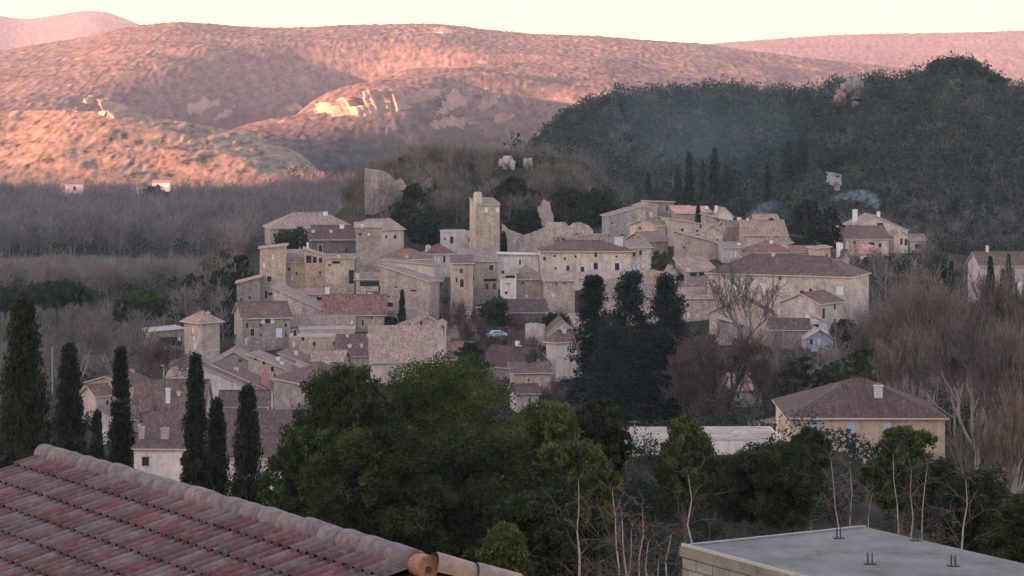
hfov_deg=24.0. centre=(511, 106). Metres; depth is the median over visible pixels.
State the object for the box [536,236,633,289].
manor
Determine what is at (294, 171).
valley wood
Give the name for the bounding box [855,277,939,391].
bare tree
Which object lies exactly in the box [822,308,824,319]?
window
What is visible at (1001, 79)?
umbrella pine
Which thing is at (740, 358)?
plane tree
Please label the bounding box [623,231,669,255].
house
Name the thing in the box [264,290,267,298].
window
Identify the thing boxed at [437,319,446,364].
bell gable
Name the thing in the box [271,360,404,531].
pine tree
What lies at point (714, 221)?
house
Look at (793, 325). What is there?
house
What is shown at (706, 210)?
house
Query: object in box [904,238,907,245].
window
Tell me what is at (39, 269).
valley wood
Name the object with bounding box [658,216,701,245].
house
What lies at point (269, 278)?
window
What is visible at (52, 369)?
utility pole
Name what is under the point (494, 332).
parked car
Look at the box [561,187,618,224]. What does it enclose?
oak tree
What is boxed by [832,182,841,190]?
house
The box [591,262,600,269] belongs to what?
window
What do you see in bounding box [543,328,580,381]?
house
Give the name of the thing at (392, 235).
house
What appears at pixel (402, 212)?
oak tree
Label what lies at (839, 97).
rock outcrop
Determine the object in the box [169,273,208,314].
oak tree
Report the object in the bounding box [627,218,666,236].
house
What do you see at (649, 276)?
garden wall
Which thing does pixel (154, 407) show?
bare tree
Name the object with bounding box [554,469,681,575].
birch tree
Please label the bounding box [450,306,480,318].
house
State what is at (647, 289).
house
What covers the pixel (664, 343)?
cedar tree
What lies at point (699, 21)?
sky
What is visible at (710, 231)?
house
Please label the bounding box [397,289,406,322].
cypress
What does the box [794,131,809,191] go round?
cypress
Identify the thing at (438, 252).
house
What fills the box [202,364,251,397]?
house
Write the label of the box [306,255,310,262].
window
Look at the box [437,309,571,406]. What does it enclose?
village shrubs
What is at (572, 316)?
house
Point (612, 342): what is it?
cedar tree
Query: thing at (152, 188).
pine tree
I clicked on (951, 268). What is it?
cypress
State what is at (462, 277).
house
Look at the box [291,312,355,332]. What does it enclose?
house
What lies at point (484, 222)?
church tower
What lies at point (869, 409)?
farmhouse
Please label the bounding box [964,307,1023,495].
bare tree
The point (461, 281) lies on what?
window
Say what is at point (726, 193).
cypress
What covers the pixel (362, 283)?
window
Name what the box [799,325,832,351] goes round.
house
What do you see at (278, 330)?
window
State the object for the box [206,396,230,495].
cypress
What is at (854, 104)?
rock outcrop
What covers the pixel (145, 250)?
valley wood
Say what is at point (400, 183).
ruined wall
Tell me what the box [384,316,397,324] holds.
bush
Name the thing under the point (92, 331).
bare tree
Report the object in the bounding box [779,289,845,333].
house
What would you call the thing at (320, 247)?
window
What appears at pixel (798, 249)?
house
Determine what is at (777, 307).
house
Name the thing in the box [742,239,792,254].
house
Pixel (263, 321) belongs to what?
window
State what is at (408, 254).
house
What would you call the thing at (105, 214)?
valley wood
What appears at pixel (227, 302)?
oak tree
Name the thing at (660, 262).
bush
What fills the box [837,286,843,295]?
window
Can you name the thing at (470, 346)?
oak tree
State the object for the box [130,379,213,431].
house
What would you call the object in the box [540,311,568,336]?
bush
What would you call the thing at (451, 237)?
window
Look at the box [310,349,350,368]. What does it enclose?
house
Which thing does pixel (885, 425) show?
window
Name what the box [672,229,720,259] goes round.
house
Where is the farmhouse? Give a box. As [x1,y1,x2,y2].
[772,377,948,463]
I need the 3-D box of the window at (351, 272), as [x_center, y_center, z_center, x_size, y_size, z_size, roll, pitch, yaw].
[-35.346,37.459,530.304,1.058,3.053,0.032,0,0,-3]
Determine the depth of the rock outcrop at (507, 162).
659.08 m
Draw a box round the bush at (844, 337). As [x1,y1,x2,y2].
[830,319,855,340]
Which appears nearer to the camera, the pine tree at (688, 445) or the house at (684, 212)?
the pine tree at (688, 445)
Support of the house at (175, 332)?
on the terrain at (88, 96)
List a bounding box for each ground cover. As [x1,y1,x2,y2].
[0,378,1023,575]
[590,421,851,575]
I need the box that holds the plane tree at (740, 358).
[646,320,770,425]
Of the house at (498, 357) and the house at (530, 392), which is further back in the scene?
the house at (498, 357)
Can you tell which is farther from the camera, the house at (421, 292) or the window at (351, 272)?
the window at (351, 272)
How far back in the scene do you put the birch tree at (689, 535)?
88.01 m
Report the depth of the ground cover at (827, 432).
255.43 m
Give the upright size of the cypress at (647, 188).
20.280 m
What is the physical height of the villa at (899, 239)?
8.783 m
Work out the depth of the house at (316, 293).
525.18 m
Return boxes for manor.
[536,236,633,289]
[704,252,870,322]
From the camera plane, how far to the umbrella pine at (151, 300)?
566.78 m
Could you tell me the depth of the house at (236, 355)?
457.44 m
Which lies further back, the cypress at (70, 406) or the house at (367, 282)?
the house at (367, 282)
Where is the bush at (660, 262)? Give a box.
[650,250,669,271]
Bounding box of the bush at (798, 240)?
[790,235,816,245]
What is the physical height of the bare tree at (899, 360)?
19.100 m
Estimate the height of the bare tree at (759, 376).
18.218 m
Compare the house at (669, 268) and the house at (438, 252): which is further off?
the house at (438, 252)
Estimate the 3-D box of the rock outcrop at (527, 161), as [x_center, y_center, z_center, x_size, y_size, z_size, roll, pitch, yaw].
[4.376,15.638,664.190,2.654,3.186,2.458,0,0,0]
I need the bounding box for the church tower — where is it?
[469,192,500,251]
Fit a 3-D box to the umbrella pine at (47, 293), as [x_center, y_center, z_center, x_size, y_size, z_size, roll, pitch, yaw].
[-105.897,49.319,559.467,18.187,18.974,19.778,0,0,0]
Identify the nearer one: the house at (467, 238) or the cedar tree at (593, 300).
the cedar tree at (593, 300)
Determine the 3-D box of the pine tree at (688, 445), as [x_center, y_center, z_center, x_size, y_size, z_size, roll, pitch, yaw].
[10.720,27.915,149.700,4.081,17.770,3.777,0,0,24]
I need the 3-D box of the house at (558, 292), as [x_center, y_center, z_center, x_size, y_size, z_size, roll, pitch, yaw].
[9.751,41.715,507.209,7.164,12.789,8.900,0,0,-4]
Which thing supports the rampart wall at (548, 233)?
on the terrain at (88, 96)
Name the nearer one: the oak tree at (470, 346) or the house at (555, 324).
the oak tree at (470, 346)
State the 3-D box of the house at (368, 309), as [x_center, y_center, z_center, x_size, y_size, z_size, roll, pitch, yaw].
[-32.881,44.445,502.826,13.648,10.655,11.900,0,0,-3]
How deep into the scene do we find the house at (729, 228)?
562.79 m
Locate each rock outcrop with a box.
[498,156,515,169]
[523,158,532,168]
[834,89,845,105]
[840,76,863,98]
[851,101,859,107]
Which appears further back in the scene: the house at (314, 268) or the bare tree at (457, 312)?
the house at (314, 268)
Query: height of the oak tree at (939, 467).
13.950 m
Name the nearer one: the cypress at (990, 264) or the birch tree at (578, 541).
the birch tree at (578, 541)
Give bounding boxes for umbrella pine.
[0,285,22,335]
[13,278,94,340]
[111,289,172,326]
[925,56,988,79]
[988,74,1007,91]
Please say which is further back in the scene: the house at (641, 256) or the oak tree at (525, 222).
the oak tree at (525, 222)
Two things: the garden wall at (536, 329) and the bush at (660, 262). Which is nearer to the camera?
the garden wall at (536, 329)
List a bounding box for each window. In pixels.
[141,456,149,466]
[250,328,254,336]
[261,319,273,323]
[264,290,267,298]
[267,276,271,281]
[270,366,274,371]
[276,328,281,337]
[293,329,296,337]
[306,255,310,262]
[318,245,322,251]
[349,270,353,283]
[360,281,378,285]
[387,302,392,306]
[450,236,453,243]
[459,279,463,287]
[489,264,493,270]
[578,266,586,271]
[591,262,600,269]
[612,263,621,270]
[677,274,683,280]
[812,420,818,429]
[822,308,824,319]
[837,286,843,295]
[843,443,861,454]
[847,422,854,434]
[883,423,891,432]
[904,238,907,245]
[1018,283,1022,294]
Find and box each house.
[0,444,522,575]
[64,182,84,193]
[80,383,113,424]
[81,368,150,407]
[97,404,113,443]
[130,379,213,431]
[131,411,209,481]
[142,325,184,350]
[152,180,170,191]
[160,355,205,378]
[180,310,224,363]
[199,409,309,509]
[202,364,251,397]
[209,345,248,370]
[210,359,273,406]
[218,389,271,408]
[232,301,292,352]
[235,274,262,301]
[245,350,297,381]
[258,243,288,300]
[263,211,350,247]
[271,283,329,311]
[271,360,368,409]
[277,348,312,364]
[286,249,304,287]
[289,329,342,354]
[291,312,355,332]
[293,288,324,300]
[295,359,309,367]
[298,326,354,333]
[302,242,324,287]
[309,223,355,269]
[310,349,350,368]
[321,294,386,331]
[323,253,356,293]
[334,333,369,368]
[354,222,383,271]
[354,272,379,293]
[362,218,405,255]
[366,291,379,293]
[377,263,441,320]
[380,248,432,263]
[381,258,439,277]
[396,320,410,324]
[409,312,437,324]
[422,243,456,281]
[440,229,465,254]
[440,319,479,340]
[446,341,474,372]
[448,255,474,305]
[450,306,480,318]
[463,248,500,304]
[465,230,469,254]
[480,340,552,386]
[496,252,538,288]
[498,270,518,314]
[506,299,547,324]
[507,361,552,389]
[508,383,541,412]
[516,264,542,298]
[540,273,576,316]
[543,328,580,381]
[544,315,572,345]
[568,313,601,336]
[599,284,656,325]
[600,207,633,236]
[623,205,647,222]
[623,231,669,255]
[623,239,653,271]
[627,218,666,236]
[632,201,658,218]
[641,200,673,219]
[652,287,711,321]
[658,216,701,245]
[663,264,678,283]
[669,205,694,221]
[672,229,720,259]
[672,256,714,287]
[692,205,712,221]
[694,224,725,241]
[695,212,727,229]
[707,296,776,334]
[710,205,734,219]
[713,315,768,344]
[716,242,744,262]
[718,217,740,241]
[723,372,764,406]
[737,217,788,246]
[737,252,765,257]
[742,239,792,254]
[749,214,779,219]
[749,417,775,428]
[766,318,810,348]
[771,290,791,317]
[777,236,794,247]
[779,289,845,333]
[787,245,813,254]
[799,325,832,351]
[802,311,829,333]
[806,245,832,256]
[826,172,841,185]
[830,242,851,263]
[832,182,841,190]
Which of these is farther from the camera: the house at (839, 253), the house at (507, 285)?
the house at (839, 253)
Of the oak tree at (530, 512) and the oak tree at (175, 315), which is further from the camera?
the oak tree at (175, 315)
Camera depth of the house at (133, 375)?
418.96 m
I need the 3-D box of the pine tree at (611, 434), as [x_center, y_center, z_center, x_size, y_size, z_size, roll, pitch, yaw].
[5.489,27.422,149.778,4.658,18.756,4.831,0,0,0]
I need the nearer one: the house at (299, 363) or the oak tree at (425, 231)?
the house at (299, 363)
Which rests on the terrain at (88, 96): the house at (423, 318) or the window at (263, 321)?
the house at (423, 318)
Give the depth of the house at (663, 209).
594.42 m
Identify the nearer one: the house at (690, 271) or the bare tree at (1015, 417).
the bare tree at (1015, 417)
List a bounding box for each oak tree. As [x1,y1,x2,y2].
[161,312,185,325]
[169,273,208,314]
[199,267,236,308]
[210,299,238,337]
[224,254,253,300]
[266,421,466,555]
[371,422,586,575]
[388,197,422,246]
[401,183,426,206]
[406,217,442,244]
[450,341,490,381]
[462,487,610,575]
[488,175,536,211]
[508,207,543,234]
[549,186,581,223]
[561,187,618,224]
[693,440,833,535]
[773,356,827,411]
[786,198,830,242]
[804,362,846,390]
[815,206,844,248]
[832,346,892,382]
[879,255,908,280]
[905,456,966,543]
[913,461,1011,555]
[981,491,1023,562]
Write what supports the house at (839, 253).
on the terrain at (88, 96)
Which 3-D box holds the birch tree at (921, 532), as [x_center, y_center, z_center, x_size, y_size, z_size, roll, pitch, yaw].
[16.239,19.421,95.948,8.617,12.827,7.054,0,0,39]
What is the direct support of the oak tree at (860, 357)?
on the terrain at (88, 96)
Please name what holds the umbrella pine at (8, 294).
on the terrain at (88, 96)
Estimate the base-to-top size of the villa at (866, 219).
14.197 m
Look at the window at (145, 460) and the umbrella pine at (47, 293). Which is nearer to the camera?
the window at (145, 460)
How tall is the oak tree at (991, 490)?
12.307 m
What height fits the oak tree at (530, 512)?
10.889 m
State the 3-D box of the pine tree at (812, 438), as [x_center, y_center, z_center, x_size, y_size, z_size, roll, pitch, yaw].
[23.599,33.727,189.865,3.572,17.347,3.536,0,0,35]
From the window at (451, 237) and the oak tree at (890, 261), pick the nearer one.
the oak tree at (890, 261)
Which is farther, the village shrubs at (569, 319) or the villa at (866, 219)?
the villa at (866, 219)
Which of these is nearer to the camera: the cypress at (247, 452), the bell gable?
the cypress at (247, 452)
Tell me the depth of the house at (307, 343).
478.16 m
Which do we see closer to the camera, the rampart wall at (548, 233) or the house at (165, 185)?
the rampart wall at (548, 233)
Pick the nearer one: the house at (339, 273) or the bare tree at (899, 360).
the bare tree at (899, 360)
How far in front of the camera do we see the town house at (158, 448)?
300.80 m
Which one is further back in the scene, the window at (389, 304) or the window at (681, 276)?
the window at (681, 276)
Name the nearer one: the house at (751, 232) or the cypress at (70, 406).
the cypress at (70, 406)
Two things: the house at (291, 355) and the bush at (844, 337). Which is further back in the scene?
the bush at (844, 337)
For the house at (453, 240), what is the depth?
566.18 m
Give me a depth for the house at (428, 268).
527.47 m
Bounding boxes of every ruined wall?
[396,178,406,200]
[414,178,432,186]
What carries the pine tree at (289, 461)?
on the terrain at (88, 96)
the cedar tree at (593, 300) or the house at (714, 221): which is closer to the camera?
the cedar tree at (593, 300)
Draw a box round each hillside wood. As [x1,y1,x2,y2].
[503,50,1023,244]
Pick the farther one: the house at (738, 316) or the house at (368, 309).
the house at (368, 309)
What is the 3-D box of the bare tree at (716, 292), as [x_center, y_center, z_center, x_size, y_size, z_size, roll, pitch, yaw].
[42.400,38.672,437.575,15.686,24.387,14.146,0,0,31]
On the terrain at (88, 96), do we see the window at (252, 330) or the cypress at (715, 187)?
the cypress at (715, 187)
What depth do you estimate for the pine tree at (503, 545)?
83.51 m
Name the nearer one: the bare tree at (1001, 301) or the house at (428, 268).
the bare tree at (1001, 301)
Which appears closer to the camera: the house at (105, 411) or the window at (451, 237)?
the house at (105, 411)
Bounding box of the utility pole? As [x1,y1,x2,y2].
[52,347,52,392]
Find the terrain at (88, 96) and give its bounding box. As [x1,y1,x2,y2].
[0,10,1023,562]
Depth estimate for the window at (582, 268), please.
528.21 m
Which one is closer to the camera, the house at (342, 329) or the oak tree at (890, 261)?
the house at (342, 329)
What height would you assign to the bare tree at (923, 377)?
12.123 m
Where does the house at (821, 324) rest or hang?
on the terrain at (88, 96)
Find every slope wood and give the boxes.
[544,142,1023,255]
[741,227,1023,427]
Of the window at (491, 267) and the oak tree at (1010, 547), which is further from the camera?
the window at (491, 267)
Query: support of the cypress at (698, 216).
on the terrain at (88, 96)
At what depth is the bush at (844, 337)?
464.49 m
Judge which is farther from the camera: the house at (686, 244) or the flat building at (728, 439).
the house at (686, 244)
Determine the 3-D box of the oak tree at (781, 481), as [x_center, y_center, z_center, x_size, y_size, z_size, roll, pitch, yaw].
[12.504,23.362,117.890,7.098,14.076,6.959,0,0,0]
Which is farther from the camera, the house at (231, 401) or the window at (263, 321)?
the window at (263, 321)
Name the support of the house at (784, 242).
on the terrain at (88, 96)
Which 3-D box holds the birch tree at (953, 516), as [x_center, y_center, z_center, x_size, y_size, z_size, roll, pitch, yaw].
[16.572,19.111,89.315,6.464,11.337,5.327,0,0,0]
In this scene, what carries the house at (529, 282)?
on the terrain at (88, 96)
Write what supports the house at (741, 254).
on the terrain at (88, 96)
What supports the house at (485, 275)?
on the terrain at (88, 96)
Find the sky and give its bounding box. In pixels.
[0,0,1023,43]
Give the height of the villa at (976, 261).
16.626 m
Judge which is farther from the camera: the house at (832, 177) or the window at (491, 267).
the house at (832, 177)
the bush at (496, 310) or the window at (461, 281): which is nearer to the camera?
the bush at (496, 310)
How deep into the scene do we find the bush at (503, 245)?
565.52 m
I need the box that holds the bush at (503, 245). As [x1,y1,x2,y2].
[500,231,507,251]
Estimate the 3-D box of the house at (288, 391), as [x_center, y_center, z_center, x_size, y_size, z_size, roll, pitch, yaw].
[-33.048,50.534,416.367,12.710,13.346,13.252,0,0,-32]
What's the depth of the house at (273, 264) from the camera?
535.18 m
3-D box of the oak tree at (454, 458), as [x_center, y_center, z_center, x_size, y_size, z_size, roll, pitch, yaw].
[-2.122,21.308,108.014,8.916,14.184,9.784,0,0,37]
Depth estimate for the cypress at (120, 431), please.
157.67 m
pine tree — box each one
[143,184,166,201]
[257,424,337,513]
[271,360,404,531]
[369,346,521,525]
[475,520,532,575]
[501,396,583,500]
[526,438,622,543]
[571,397,637,575]
[650,413,715,542]
[789,425,835,530]
[858,425,939,535]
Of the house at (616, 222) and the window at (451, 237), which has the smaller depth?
the window at (451, 237)
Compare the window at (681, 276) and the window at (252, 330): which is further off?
the window at (681, 276)
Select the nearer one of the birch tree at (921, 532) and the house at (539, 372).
the birch tree at (921, 532)
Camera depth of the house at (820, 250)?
533.31 m
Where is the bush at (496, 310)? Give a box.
[478,295,513,330]
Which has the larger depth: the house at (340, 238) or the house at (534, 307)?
the house at (340, 238)
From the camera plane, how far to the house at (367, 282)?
522.12 m
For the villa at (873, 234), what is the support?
on the terrain at (88, 96)
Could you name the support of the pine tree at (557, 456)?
on the terrain at (88, 96)
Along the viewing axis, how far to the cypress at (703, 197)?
697.49 m
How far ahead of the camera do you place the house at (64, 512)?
24.80 m
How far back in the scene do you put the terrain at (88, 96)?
2526.77 m
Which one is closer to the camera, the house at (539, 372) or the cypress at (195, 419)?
the cypress at (195, 419)
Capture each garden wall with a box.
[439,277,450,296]
[525,323,544,345]
[603,270,663,283]
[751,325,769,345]
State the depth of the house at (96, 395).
391.58 m
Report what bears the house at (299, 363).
on the terrain at (88, 96)
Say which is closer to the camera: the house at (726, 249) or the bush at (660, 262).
the bush at (660, 262)
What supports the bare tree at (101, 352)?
on the terrain at (88, 96)
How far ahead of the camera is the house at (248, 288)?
531.26 m
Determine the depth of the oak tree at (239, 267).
544.23 m
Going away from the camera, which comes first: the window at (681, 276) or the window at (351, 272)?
the window at (681, 276)
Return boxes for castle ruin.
[365,168,395,214]
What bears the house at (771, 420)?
on the terrain at (88, 96)
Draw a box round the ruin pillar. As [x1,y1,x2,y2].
[538,200,553,226]
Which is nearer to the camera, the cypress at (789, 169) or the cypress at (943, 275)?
the cypress at (943, 275)
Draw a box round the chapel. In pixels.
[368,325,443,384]
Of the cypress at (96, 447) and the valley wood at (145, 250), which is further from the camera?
the valley wood at (145, 250)
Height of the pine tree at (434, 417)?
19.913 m
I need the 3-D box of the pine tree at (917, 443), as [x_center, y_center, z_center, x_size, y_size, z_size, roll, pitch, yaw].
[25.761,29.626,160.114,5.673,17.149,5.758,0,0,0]
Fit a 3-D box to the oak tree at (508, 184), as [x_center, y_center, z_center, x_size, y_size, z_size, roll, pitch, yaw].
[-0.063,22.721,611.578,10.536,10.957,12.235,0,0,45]
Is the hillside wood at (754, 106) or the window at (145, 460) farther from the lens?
the hillside wood at (754, 106)
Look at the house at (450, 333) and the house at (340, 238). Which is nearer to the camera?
the house at (450, 333)
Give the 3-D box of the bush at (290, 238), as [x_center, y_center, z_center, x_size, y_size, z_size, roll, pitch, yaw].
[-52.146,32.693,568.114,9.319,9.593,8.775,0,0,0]
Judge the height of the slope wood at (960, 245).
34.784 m
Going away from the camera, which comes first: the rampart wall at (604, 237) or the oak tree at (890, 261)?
the oak tree at (890, 261)
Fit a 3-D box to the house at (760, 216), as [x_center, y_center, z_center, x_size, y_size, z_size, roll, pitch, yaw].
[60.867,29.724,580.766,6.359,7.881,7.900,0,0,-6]
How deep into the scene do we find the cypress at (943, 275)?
523.65 m
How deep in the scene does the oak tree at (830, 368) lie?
361.19 m
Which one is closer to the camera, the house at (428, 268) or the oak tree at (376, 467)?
the oak tree at (376, 467)
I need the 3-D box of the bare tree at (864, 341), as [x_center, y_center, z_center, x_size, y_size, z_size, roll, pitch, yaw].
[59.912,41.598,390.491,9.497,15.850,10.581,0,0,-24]
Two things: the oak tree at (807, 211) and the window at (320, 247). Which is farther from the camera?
the oak tree at (807, 211)
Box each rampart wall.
[502,221,592,252]
[569,233,625,245]
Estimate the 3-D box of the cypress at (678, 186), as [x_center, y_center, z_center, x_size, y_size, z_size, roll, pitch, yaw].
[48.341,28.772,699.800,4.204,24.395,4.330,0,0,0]
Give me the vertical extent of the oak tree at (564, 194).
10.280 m
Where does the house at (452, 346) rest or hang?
on the terrain at (88, 96)
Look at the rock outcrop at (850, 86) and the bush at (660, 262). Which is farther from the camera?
the rock outcrop at (850, 86)
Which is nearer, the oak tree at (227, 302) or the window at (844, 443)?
the window at (844, 443)
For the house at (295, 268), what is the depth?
538.34 m
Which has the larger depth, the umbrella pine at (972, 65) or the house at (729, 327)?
the umbrella pine at (972, 65)
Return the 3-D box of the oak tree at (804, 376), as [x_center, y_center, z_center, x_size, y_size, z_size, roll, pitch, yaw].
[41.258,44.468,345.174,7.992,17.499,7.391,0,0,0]
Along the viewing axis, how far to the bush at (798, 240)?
558.89 m
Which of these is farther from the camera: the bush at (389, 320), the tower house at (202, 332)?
the bush at (389, 320)
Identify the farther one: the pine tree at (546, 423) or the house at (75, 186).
the house at (75, 186)
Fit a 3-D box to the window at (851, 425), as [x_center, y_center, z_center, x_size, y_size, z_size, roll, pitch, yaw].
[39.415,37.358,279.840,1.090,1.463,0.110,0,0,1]
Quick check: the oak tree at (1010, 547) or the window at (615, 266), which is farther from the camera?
the window at (615, 266)
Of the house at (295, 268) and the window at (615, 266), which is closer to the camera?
the window at (615, 266)
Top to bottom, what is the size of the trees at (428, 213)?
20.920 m
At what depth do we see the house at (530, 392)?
405.60 m
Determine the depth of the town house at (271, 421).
299.55 m
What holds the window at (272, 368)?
in the house at (271, 364)
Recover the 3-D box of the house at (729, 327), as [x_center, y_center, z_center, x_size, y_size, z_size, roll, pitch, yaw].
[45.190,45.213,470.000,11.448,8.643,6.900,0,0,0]
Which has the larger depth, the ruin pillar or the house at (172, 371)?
the ruin pillar
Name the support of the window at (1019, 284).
in the villa at (976, 261)
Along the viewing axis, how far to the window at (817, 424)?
279.91 m
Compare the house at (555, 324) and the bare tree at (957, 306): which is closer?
the bare tree at (957, 306)
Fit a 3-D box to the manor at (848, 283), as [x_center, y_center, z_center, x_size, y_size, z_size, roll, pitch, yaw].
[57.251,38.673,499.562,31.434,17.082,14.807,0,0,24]
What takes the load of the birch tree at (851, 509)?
on the terrain at (88, 96)
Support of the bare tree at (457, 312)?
on the terrain at (88, 96)
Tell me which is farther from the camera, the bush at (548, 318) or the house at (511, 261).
the house at (511, 261)
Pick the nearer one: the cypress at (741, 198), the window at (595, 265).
the window at (595, 265)
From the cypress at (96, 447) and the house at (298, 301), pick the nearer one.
the cypress at (96, 447)
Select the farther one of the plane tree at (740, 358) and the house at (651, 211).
the house at (651, 211)
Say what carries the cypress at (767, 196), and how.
on the terrain at (88, 96)
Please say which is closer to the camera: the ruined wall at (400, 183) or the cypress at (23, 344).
the cypress at (23, 344)
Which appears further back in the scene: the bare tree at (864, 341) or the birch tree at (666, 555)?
the bare tree at (864, 341)
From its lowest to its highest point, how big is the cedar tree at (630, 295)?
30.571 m
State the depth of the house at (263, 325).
483.75 m
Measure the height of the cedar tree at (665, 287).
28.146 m
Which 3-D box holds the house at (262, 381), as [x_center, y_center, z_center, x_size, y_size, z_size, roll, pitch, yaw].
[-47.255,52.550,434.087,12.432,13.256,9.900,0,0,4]
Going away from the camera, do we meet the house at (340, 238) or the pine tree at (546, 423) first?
the pine tree at (546, 423)
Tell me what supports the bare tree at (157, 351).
on the terrain at (88, 96)
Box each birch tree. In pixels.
[518,457,639,575]
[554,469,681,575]
[577,502,697,575]
[656,455,733,575]
[804,443,894,531]
[855,434,963,545]
[928,467,1013,555]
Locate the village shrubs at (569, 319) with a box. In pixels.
[233,216,871,403]
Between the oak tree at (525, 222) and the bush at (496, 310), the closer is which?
the bush at (496, 310)
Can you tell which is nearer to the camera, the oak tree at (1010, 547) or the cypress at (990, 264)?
the oak tree at (1010, 547)
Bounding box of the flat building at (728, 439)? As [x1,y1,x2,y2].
[623,426,780,455]
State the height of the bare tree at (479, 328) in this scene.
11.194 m
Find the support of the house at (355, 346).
on the terrain at (88, 96)
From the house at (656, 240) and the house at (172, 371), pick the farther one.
the house at (656, 240)
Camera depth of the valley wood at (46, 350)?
500.99 m
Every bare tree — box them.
[46,315,119,395]
[84,320,140,373]
[135,333,192,378]
[136,400,180,421]
[438,300,480,340]
[456,315,493,355]
[523,344,551,365]
[657,338,739,423]
[692,251,793,365]
[744,348,797,416]
[844,316,902,379]
[852,262,969,404]
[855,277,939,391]
[866,321,941,397]
[904,348,981,436]
[908,298,1023,470]
[926,291,991,423]
[939,371,1023,500]
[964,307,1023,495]
[966,258,1023,401]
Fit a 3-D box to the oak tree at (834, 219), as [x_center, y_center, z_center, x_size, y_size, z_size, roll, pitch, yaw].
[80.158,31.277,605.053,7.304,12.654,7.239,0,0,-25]
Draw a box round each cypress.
[0,292,62,468]
[50,342,91,455]
[89,409,105,459]
[105,345,136,467]
[179,351,215,489]
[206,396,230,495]
[224,383,266,503]
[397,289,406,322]
[644,172,651,199]
[673,164,683,204]
[682,152,695,205]
[695,204,700,227]
[697,161,707,205]
[707,147,721,207]
[721,164,731,212]
[739,197,744,219]
[762,164,773,213]
[780,141,795,197]
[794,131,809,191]
[940,266,946,298]
[947,261,956,295]
[986,256,996,312]
[1006,254,1013,292]
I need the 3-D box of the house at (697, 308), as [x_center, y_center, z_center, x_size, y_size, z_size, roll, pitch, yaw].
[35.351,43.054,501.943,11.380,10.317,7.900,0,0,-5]
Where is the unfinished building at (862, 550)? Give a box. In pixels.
[679,525,1023,575]
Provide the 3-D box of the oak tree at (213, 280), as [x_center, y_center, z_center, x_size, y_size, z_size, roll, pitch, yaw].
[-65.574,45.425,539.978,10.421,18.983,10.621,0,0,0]
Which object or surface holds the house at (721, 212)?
on the terrain at (88, 96)
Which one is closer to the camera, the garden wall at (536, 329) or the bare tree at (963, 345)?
the bare tree at (963, 345)
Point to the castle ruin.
(372, 177)
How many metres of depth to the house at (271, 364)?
443.76 m
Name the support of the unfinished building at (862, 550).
on the terrain at (88, 96)
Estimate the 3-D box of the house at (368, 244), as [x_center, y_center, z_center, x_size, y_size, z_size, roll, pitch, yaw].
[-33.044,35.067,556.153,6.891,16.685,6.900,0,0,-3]
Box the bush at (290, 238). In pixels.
[272,225,310,248]
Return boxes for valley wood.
[0,169,354,257]
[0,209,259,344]
[0,268,234,417]
[12,221,253,257]
[162,165,350,199]
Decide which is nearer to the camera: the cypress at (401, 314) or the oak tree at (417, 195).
the cypress at (401, 314)
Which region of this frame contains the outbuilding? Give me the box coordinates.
[908,233,926,252]
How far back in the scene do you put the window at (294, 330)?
478.01 m
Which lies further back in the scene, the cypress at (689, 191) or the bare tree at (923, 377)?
the cypress at (689, 191)
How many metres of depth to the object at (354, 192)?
637.22 m
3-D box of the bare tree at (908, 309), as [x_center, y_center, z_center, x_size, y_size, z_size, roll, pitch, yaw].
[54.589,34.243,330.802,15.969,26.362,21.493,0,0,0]
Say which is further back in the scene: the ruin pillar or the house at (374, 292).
the ruin pillar
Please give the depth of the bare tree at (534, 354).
439.75 m
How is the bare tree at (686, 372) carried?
on the terrain at (88, 96)
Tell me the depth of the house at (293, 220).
594.54 m
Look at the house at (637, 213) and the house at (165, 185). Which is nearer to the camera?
the house at (637, 213)
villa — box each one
[833,209,909,241]
[838,225,890,255]
[888,229,909,252]
[965,245,1023,301]
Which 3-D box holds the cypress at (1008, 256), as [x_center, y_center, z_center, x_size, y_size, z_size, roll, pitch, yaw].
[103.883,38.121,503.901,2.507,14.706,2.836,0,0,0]
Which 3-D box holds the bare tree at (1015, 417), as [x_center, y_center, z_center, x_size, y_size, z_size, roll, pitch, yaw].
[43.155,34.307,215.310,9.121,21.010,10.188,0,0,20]
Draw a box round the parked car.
[485,330,507,337]
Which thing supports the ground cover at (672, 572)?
on the terrain at (88, 96)
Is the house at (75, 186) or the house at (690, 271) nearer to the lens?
the house at (690, 271)
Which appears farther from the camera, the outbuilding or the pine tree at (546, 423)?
the outbuilding
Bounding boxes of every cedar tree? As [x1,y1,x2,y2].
[557,273,613,406]
[568,324,665,426]
[583,268,665,416]
[627,328,702,426]
[632,272,713,420]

